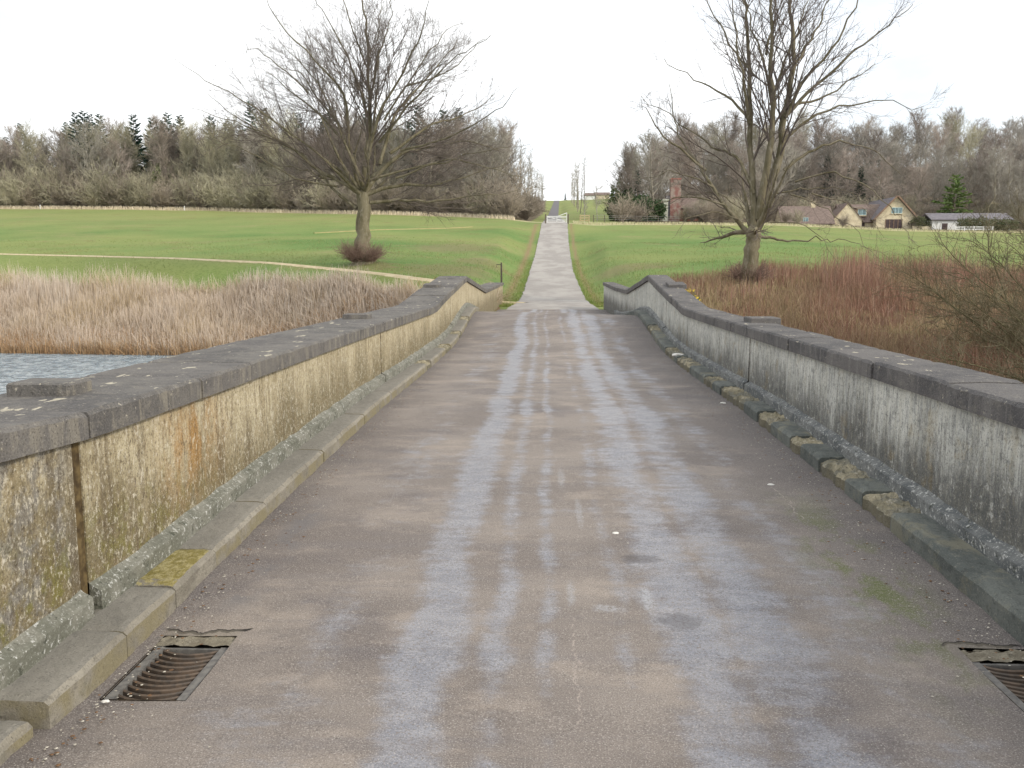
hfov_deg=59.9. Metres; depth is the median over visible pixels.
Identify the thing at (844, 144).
bare tree
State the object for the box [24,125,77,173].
bare tree
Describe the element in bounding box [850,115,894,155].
bare tree
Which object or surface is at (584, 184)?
bare tree
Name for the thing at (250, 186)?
bare shrub
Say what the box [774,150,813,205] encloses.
bare tree
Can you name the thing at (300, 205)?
bare shrub
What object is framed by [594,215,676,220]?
fence wire
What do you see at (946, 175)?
bare tree
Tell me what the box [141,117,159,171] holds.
conifer
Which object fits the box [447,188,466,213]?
bare shrub
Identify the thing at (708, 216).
bare shrub
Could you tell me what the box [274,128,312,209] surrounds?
bare tree
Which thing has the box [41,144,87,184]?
bare tree
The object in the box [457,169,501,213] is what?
bare shrub
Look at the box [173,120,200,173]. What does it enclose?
bare tree
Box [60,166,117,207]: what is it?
bare shrub
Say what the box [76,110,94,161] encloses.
conifer
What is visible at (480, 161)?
bare tree
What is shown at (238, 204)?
bare shrub
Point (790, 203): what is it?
bare shrub
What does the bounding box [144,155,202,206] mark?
bare shrub
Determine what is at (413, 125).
conifer
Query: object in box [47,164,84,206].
bare shrub
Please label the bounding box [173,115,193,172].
conifer
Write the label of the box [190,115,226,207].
bare tree
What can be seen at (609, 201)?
laurel bush
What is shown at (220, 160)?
bare tree
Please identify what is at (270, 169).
bare shrub
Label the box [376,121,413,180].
bare tree
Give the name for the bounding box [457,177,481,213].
bare shrub
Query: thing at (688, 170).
bare tree
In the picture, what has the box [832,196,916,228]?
stone house
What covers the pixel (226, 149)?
conifer
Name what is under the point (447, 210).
bare shrub
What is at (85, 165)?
bare shrub
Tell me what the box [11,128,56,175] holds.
bare tree
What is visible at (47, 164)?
bare shrub
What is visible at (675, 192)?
brick lodge
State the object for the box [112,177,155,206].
bare shrub
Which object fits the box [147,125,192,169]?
bare tree
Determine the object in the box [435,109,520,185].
bare tree
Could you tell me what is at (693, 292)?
daffodil clump
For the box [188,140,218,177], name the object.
bare tree
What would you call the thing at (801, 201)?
bare shrub
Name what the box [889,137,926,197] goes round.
bare tree
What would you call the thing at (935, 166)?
bare tree
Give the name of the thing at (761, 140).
bare tree
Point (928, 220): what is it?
garden shrub
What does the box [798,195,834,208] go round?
bare shrub
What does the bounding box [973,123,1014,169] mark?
bare tree
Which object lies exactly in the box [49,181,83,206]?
bare shrub
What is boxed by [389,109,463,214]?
bare tree
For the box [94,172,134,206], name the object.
bare shrub
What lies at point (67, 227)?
ground
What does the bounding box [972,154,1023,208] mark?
bare tree
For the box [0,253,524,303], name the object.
footpath
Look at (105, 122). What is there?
bare tree
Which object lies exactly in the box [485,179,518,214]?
bare shrub
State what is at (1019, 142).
bare tree
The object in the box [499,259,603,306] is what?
verge grass
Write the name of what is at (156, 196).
bare shrub
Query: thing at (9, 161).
bare tree
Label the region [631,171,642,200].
conifer
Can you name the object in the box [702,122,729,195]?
bare tree
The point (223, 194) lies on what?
bare shrub
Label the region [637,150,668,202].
bare tree
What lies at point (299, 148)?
bare tree
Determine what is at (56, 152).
bare shrub
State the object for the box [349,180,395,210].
bare shrub
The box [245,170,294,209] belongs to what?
bare shrub
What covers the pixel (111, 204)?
bare shrub
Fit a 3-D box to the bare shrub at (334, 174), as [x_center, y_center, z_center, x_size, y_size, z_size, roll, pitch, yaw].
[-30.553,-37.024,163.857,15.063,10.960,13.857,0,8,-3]
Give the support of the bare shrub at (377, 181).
on the ground at (67, 227)
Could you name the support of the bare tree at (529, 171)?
on the ground at (67, 227)
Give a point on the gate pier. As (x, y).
(666, 202)
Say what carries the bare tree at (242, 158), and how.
on the ground at (67, 227)
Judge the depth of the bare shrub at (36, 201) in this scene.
176.23 m
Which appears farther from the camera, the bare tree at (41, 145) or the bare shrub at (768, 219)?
the bare tree at (41, 145)
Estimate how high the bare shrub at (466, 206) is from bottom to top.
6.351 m
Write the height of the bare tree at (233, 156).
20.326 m
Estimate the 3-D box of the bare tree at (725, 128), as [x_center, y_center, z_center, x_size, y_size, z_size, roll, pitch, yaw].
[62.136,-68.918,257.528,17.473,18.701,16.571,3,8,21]
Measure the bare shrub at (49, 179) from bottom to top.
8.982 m
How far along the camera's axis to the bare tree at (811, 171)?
179.22 m
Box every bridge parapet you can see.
[0,276,503,691]
[603,275,1023,583]
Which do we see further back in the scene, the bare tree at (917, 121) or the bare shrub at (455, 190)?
the bare tree at (917, 121)
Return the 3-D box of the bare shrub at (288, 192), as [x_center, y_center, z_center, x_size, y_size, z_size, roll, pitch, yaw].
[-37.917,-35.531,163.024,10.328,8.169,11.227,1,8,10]
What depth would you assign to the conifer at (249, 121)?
186.35 m
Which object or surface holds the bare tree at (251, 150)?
on the ground at (67, 227)
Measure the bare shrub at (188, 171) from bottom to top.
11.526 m
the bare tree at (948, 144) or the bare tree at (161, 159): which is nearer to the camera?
the bare tree at (161, 159)
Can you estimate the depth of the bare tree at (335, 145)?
157.87 m
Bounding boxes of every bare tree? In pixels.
[0,136,24,175]
[0,137,12,180]
[0,150,20,181]
[2,123,30,170]
[11,117,46,207]
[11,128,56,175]
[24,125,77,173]
[30,127,52,167]
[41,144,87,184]
[53,114,128,187]
[55,125,75,160]
[83,122,106,167]
[85,134,145,184]
[87,147,107,168]
[98,123,120,165]
[99,116,126,164]
[107,119,144,177]
[135,124,157,173]
[137,130,193,182]
[142,111,180,182]
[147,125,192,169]
[148,140,176,169]
[163,123,188,181]
[169,113,201,183]
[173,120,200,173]
[187,124,211,206]
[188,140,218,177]
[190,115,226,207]
[203,120,229,180]
[216,108,249,191]
[229,141,257,171]
[233,122,264,184]
[240,126,261,168]
[243,121,287,177]
[248,106,285,206]
[263,125,332,192]
[269,107,302,183]
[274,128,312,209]
[285,132,346,183]
[291,131,304,209]
[292,108,379,189]
[304,118,337,176]
[320,125,375,184]
[339,108,364,170]
[340,118,407,192]
[352,118,380,175]
[372,138,411,180]
[374,129,432,189]
[376,108,407,185]
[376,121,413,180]
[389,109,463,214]
[411,129,474,181]
[416,115,486,188]
[431,124,515,214]
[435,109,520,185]
[437,111,467,212]
[439,124,516,189]
[440,127,516,182]
[483,116,556,195]
[493,115,519,179]
[496,125,520,173]
[526,144,534,195]
[526,154,534,195]
[572,160,579,211]
[574,162,579,205]
[578,160,587,213]
[582,155,589,198]
[589,158,646,206]
[609,159,652,201]
[615,122,690,201]
[615,139,638,199]
[616,141,639,192]
[630,131,702,201]
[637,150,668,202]
[638,134,677,198]
[642,128,722,197]
[648,123,716,183]
[648,138,664,200]
[670,110,695,188]
[673,138,730,199]
[675,122,706,197]
[677,121,725,199]
[691,138,744,202]
[696,117,727,170]
[701,128,746,185]
[701,139,782,204]
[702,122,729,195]
[708,114,739,177]
[712,140,740,197]
[713,133,759,208]
[718,107,747,194]
[729,122,763,176]
[732,134,811,217]
[738,134,792,195]
[742,132,791,183]
[748,115,778,163]
[752,123,764,164]
[754,127,766,166]
[774,131,824,201]
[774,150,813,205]
[775,123,808,173]
[776,130,821,192]
[780,154,836,204]
[783,143,802,198]
[786,116,813,158]
[787,127,821,182]
[787,131,852,196]
[793,105,812,151]
[805,112,833,200]
[807,135,841,185]
[809,151,869,204]
[811,128,864,195]
[814,117,840,156]
[818,131,852,169]
[819,129,873,193]
[822,146,886,202]
[831,127,850,164]
[843,125,868,170]
[843,154,916,202]
[847,119,905,185]
[848,140,911,200]
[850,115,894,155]
[858,138,895,179]
[860,127,884,199]
[879,120,924,184]
[884,141,906,196]
[884,151,926,198]
[887,123,902,149]
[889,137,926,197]
[891,122,921,160]
[893,161,951,211]
[896,118,944,182]
[897,143,967,212]
[904,126,962,193]
[906,107,929,170]
[909,121,941,161]
[922,157,983,212]
[925,122,953,189]
[927,152,979,201]
[938,109,956,152]
[938,152,1005,209]
[940,109,967,180]
[941,106,965,153]
[950,132,969,196]
[952,120,989,207]
[961,116,993,158]
[961,140,1023,211]
[963,123,994,159]
[967,151,1016,204]
[968,146,1007,207]
[969,126,1020,180]
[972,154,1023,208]
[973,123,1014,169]
[991,174,1023,210]
[994,113,1023,153]
[997,115,1023,155]
[998,141,1023,207]
[999,121,1023,178]
[1002,134,1023,187]
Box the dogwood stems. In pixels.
[660,243,1023,308]
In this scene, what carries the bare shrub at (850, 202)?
on the ground at (67, 227)
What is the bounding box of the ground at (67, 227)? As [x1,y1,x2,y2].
[0,167,1023,382]
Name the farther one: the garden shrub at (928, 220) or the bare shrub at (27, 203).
the bare shrub at (27, 203)
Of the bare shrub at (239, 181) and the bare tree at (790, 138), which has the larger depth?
the bare tree at (790, 138)
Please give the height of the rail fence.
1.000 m
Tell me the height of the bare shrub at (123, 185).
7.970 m
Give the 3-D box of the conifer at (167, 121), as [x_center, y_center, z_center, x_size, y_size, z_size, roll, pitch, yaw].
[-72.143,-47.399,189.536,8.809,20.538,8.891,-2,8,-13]
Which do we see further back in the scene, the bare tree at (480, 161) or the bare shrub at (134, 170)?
the bare shrub at (134, 170)
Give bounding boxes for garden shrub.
[908,216,926,228]
[922,218,936,226]
[955,216,976,228]
[966,215,991,230]
[981,217,1002,230]
[997,217,1018,230]
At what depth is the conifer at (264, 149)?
181.41 m
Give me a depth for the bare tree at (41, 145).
212.53 m
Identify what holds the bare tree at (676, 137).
on the ground at (67, 227)
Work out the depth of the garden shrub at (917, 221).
161.35 m
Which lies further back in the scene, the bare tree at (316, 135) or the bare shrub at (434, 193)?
the bare tree at (316, 135)
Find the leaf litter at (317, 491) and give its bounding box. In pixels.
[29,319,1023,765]
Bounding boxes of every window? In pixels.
[858,210,866,215]
[891,207,902,213]
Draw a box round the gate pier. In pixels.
[662,199,667,219]
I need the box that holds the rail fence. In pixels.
[954,226,993,230]
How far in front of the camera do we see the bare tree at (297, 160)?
171.52 m
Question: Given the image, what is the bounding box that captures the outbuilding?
[919,213,1013,230]
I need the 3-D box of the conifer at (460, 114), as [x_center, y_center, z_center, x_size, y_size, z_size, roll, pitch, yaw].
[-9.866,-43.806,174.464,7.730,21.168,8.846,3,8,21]
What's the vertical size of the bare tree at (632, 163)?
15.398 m
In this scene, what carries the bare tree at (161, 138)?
on the ground at (67, 227)
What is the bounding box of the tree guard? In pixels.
[579,215,589,222]
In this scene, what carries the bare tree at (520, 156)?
on the ground at (67, 227)
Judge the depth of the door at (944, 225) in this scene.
160.74 m
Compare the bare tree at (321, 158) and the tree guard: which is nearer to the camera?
the tree guard
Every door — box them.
[885,219,902,227]
[942,223,947,229]
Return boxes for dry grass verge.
[0,205,514,219]
[573,221,1023,232]
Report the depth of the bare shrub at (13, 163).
185.21 m
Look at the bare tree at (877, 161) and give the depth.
188.27 m
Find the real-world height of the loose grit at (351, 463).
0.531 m
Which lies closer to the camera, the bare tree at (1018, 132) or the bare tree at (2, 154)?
the bare tree at (2, 154)
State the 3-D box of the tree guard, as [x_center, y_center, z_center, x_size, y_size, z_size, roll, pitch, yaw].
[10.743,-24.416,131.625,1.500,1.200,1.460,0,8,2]
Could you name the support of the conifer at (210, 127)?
on the ground at (67, 227)
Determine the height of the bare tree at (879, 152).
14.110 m
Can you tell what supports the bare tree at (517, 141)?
on the ground at (67, 227)
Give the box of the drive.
[506,201,598,309]
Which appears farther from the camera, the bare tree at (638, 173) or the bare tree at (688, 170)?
the bare tree at (638, 173)
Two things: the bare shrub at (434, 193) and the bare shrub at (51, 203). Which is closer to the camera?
the bare shrub at (434, 193)
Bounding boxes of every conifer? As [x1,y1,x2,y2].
[15,122,25,153]
[61,121,68,143]
[68,112,93,174]
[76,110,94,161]
[84,114,93,151]
[91,113,107,165]
[125,114,149,177]
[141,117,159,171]
[158,112,181,177]
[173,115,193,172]
[202,115,221,169]
[219,121,238,174]
[240,101,260,166]
[254,108,280,173]
[286,114,304,163]
[402,120,420,171]
[405,105,433,182]
[433,109,449,157]
[454,107,471,168]
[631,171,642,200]
[795,160,806,205]
[816,156,835,205]
[838,161,852,203]
[853,166,866,203]
[866,160,885,201]
[931,174,973,212]
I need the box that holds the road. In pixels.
[0,309,1023,767]
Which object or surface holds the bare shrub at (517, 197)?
on the ground at (67, 227)
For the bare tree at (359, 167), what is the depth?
155.29 m
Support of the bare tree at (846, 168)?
on the ground at (67, 227)
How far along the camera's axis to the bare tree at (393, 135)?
154.97 m
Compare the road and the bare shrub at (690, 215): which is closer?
the road
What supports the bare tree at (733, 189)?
on the ground at (67, 227)
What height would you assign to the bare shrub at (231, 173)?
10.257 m
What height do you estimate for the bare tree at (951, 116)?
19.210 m
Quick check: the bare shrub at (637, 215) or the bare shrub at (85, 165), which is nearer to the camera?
the bare shrub at (637, 215)
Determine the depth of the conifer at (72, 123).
184.64 m
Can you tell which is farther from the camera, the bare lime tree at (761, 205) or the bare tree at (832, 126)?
the bare tree at (832, 126)
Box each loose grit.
[27,313,1023,767]
[208,351,886,746]
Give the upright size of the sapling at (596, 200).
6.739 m
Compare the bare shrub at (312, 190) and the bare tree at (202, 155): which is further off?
the bare tree at (202, 155)
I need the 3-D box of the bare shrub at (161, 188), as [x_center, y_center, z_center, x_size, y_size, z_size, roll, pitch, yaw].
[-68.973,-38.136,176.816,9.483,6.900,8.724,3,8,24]
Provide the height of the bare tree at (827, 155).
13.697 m
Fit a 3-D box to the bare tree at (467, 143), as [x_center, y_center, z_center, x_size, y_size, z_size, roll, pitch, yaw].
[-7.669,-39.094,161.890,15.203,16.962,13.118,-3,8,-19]
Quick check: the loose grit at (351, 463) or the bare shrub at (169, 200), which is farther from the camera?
the bare shrub at (169, 200)
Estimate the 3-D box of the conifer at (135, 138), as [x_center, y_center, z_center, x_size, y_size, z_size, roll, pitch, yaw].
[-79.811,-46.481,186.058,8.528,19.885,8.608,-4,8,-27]
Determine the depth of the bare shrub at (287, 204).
160.97 m
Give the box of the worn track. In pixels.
[316,226,471,232]
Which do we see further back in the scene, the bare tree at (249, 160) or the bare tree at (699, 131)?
the bare tree at (699, 131)
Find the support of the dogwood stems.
on the ground at (67, 227)
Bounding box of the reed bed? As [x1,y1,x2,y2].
[0,258,501,354]
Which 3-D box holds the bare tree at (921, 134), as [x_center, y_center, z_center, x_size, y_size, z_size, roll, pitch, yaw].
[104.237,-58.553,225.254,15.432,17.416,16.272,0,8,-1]
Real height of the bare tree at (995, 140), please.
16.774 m
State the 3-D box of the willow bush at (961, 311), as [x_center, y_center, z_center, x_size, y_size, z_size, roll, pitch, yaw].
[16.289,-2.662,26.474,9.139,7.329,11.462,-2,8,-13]
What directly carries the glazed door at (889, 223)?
in the stone house
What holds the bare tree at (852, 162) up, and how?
on the ground at (67, 227)
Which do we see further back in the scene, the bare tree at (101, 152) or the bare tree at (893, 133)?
the bare tree at (893, 133)
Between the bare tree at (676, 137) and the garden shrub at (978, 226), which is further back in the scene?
the bare tree at (676, 137)
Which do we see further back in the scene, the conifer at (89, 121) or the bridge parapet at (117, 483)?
the conifer at (89, 121)
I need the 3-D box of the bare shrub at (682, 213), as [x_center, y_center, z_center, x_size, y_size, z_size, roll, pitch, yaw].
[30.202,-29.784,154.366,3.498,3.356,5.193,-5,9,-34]
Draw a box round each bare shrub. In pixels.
[0,146,56,176]
[0,161,40,207]
[0,165,20,186]
[0,165,43,206]
[0,179,20,205]
[7,156,67,205]
[7,178,45,208]
[13,148,85,179]
[15,180,59,207]
[21,151,72,180]
[27,166,76,206]
[28,143,104,207]
[34,164,81,198]
[43,181,75,206]
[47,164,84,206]
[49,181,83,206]
[57,143,120,206]
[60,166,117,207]
[62,165,128,206]
[66,176,102,206]
[68,146,136,207]
[68,170,97,205]
[78,156,135,205]
[92,175,130,207]
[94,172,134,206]
[99,172,150,208]
[106,161,146,206]
[107,166,176,208]
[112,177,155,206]
[129,164,152,205]
[133,166,173,207]
[143,175,183,208]
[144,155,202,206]
[144,179,177,209]
[152,154,217,206]
[153,170,193,207]
[154,180,186,208]
[168,166,212,208]
[169,182,204,208]
[178,175,214,208]
[182,153,275,189]
[182,180,211,208]
[188,173,216,206]
[191,170,237,208]
[195,155,265,207]
[195,170,245,209]
[198,159,269,209]
[216,164,278,208]
[222,186,250,209]
[226,172,285,210]
[227,168,282,205]
[230,156,316,208]
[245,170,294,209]
[248,187,269,209]
[253,168,309,210]
[271,180,297,209]
[276,170,321,210]
[285,173,314,211]
[290,188,310,210]
[292,170,345,212]
[296,178,332,212]
[300,185,325,211]
[304,155,352,210]
[307,180,349,211]
[310,181,342,211]
[331,175,355,208]
[331,182,356,212]
[345,191,357,210]
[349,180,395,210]
[369,178,408,213]
[373,165,420,211]
[380,189,405,211]
[386,180,423,212]
[394,175,442,212]
[400,158,446,191]
[411,186,447,212]
[415,176,464,212]
[422,186,461,212]
[424,176,469,213]
[442,174,472,214]
[446,179,483,214]
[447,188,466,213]
[456,163,488,214]
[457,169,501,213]
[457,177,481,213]
[462,166,514,189]
[464,177,517,215]
[464,181,496,215]
[466,157,540,216]
[482,178,535,217]
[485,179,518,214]
[486,183,530,215]
[512,196,540,219]
[514,196,536,218]
[516,186,548,216]
[530,195,548,216]
[602,191,639,221]
[621,197,657,221]
[674,204,697,220]
[683,203,702,221]
[685,195,715,220]
[693,195,724,221]
[702,199,738,221]
[721,193,742,219]
[721,193,748,221]
[765,202,779,222]
[775,193,801,205]
[779,206,797,221]
[789,195,815,205]
[791,209,808,222]
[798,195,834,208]
[819,196,837,211]
[824,192,849,209]
[830,194,867,205]
[834,213,851,225]
[893,192,930,215]
[915,203,936,217]
[965,198,1008,212]
[985,199,1022,216]
[994,201,1023,226]
[1015,211,1023,230]
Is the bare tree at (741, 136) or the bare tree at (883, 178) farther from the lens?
the bare tree at (741, 136)
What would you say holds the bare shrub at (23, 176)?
on the ground at (67, 227)
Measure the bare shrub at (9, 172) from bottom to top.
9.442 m
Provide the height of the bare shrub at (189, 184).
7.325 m
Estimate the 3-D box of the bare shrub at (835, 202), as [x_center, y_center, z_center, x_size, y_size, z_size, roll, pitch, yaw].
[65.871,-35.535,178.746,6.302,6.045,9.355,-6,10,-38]
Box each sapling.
[580,193,589,219]
[591,183,605,220]
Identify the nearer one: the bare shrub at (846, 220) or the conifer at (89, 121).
the bare shrub at (846, 220)
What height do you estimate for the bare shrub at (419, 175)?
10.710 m
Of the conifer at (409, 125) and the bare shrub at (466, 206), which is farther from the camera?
the conifer at (409, 125)
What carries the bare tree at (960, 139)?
on the ground at (67, 227)
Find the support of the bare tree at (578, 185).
on the ground at (67, 227)
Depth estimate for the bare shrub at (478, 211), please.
141.07 m
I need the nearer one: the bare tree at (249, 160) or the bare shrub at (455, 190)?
the bare shrub at (455, 190)
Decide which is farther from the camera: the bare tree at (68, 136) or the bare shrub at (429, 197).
the bare tree at (68, 136)
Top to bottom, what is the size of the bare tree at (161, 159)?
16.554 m
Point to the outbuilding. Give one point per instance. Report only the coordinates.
(948, 220)
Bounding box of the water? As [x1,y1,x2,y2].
[0,352,172,393]
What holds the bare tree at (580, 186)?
on the ground at (67, 227)
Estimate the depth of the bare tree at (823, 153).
185.75 m
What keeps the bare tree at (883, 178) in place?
on the ground at (67, 227)
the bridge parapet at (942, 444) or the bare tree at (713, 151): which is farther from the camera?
the bare tree at (713, 151)
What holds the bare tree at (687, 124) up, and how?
on the ground at (67, 227)
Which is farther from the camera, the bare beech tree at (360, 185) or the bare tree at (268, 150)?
the bare tree at (268, 150)
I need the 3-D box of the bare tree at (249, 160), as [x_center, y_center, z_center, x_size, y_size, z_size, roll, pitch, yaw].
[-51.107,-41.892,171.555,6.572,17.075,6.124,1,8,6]
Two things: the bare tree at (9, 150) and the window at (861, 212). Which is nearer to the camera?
the window at (861, 212)
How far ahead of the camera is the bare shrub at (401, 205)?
147.20 m
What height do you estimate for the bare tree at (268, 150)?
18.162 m
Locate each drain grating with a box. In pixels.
[100,636,236,700]
[961,649,1023,711]
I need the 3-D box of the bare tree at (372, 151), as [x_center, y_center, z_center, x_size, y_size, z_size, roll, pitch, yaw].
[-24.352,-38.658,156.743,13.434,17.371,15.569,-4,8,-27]
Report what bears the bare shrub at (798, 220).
on the ground at (67, 227)
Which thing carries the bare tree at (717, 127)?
on the ground at (67, 227)
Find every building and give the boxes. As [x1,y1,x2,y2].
[585,193,595,199]
[595,192,609,198]
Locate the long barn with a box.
[773,202,834,224]
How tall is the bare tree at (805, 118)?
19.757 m
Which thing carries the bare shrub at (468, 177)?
on the ground at (67, 227)
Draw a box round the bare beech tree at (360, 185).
[175,0,526,266]
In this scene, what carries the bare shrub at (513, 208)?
on the ground at (67, 227)
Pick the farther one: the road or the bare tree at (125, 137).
the bare tree at (125, 137)
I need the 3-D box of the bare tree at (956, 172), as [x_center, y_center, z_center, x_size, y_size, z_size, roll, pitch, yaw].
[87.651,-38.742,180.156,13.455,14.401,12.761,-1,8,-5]
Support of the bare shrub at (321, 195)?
on the ground at (67, 227)
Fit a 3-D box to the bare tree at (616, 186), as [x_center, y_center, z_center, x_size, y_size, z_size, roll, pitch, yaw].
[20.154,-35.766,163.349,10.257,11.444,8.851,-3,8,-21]
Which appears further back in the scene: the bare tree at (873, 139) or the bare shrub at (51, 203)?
the bare tree at (873, 139)
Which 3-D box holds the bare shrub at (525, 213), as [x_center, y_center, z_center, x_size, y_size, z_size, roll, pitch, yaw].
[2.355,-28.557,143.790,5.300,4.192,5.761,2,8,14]
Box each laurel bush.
[604,199,634,220]
[606,184,634,219]
[623,193,653,221]
[645,199,667,220]
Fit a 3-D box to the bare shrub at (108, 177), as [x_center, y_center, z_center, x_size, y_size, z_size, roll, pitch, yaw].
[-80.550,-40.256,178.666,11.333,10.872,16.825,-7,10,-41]
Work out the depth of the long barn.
162.85 m
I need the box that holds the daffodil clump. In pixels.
[685,288,699,300]
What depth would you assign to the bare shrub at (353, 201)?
151.55 m
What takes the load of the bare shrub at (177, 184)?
on the ground at (67, 227)
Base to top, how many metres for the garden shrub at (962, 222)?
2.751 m
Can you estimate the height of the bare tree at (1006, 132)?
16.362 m
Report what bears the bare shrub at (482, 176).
on the ground at (67, 227)
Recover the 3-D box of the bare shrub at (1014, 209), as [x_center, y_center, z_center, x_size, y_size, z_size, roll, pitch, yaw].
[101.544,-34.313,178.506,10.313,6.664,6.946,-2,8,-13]
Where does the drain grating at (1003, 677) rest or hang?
on the road
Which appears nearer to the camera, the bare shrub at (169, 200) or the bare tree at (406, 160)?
the bare tree at (406, 160)
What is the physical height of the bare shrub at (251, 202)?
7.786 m
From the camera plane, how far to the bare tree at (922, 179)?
180.91 m
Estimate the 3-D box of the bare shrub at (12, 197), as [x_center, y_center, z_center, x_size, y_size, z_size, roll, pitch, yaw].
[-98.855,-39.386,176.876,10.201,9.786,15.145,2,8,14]
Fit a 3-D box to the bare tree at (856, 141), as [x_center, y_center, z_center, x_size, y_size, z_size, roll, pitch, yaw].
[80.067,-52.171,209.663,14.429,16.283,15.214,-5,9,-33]
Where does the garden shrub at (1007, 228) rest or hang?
on the ground at (67, 227)
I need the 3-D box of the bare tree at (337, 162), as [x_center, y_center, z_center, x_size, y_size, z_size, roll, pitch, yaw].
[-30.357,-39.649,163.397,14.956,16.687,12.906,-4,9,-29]
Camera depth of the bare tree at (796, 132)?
221.69 m
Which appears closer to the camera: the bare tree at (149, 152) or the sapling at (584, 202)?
the sapling at (584, 202)
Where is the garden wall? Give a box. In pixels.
[912,226,930,228]
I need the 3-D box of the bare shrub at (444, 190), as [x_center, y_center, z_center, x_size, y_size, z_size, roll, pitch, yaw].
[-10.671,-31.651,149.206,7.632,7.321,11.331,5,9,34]
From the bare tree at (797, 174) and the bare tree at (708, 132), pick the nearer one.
the bare tree at (797, 174)
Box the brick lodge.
[665,178,698,220]
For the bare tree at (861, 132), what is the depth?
220.81 m
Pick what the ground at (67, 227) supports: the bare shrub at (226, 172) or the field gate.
the bare shrub at (226, 172)
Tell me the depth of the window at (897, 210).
162.64 m
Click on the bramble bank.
(858, 307)
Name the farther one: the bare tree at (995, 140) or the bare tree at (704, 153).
the bare tree at (995, 140)
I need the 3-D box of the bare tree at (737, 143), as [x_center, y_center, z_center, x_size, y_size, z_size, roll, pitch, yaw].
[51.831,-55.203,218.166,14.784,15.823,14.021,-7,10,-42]
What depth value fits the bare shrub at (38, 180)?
177.61 m
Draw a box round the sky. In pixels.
[0,0,1023,200]
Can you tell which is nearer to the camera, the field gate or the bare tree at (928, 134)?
the field gate
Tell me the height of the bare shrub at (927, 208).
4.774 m
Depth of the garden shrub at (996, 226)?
154.58 m
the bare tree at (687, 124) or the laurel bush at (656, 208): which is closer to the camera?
the laurel bush at (656, 208)
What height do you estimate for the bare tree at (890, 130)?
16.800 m
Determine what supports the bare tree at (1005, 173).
on the ground at (67, 227)
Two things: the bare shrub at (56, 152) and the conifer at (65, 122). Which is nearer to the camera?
the bare shrub at (56, 152)
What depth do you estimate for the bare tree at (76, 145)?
177.64 m
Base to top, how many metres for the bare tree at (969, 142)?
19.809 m
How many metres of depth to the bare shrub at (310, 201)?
157.27 m
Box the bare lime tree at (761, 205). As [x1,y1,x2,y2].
[627,0,953,284]
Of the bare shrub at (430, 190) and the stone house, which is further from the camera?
the stone house
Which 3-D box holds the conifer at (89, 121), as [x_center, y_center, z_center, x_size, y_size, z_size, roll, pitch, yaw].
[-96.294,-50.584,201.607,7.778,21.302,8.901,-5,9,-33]
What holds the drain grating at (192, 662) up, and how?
on the road
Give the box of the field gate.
[547,213,566,222]
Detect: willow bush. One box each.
[862,165,1023,375]
[907,254,1023,383]
[980,347,1023,379]
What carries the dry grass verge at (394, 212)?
on the ground at (67, 227)
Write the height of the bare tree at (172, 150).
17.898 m
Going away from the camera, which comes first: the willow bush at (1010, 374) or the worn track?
the willow bush at (1010, 374)
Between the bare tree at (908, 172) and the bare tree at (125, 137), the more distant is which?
the bare tree at (908, 172)
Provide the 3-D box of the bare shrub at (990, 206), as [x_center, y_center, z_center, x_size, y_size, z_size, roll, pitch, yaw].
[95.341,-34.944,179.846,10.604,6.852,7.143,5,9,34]
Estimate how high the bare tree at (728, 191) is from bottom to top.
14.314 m
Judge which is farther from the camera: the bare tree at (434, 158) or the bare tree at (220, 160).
the bare tree at (220, 160)
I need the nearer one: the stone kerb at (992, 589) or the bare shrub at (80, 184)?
the stone kerb at (992, 589)
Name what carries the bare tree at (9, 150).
on the ground at (67, 227)
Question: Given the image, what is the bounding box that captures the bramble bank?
[665,251,1023,381]
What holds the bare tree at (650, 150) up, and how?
on the ground at (67, 227)
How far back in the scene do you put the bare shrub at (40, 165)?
184.93 m
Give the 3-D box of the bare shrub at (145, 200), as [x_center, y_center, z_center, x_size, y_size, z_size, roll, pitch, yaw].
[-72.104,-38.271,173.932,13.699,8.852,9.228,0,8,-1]
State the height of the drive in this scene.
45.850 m
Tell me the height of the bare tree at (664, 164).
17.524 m
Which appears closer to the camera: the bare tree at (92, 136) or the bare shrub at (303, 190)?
the bare shrub at (303, 190)
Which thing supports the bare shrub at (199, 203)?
on the ground at (67, 227)
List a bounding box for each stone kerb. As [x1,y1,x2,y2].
[0,307,478,765]
[624,310,1023,651]
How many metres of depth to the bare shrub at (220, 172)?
177.31 m
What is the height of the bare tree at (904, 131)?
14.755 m
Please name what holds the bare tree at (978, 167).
on the ground at (67, 227)
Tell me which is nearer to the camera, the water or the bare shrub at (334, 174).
the water

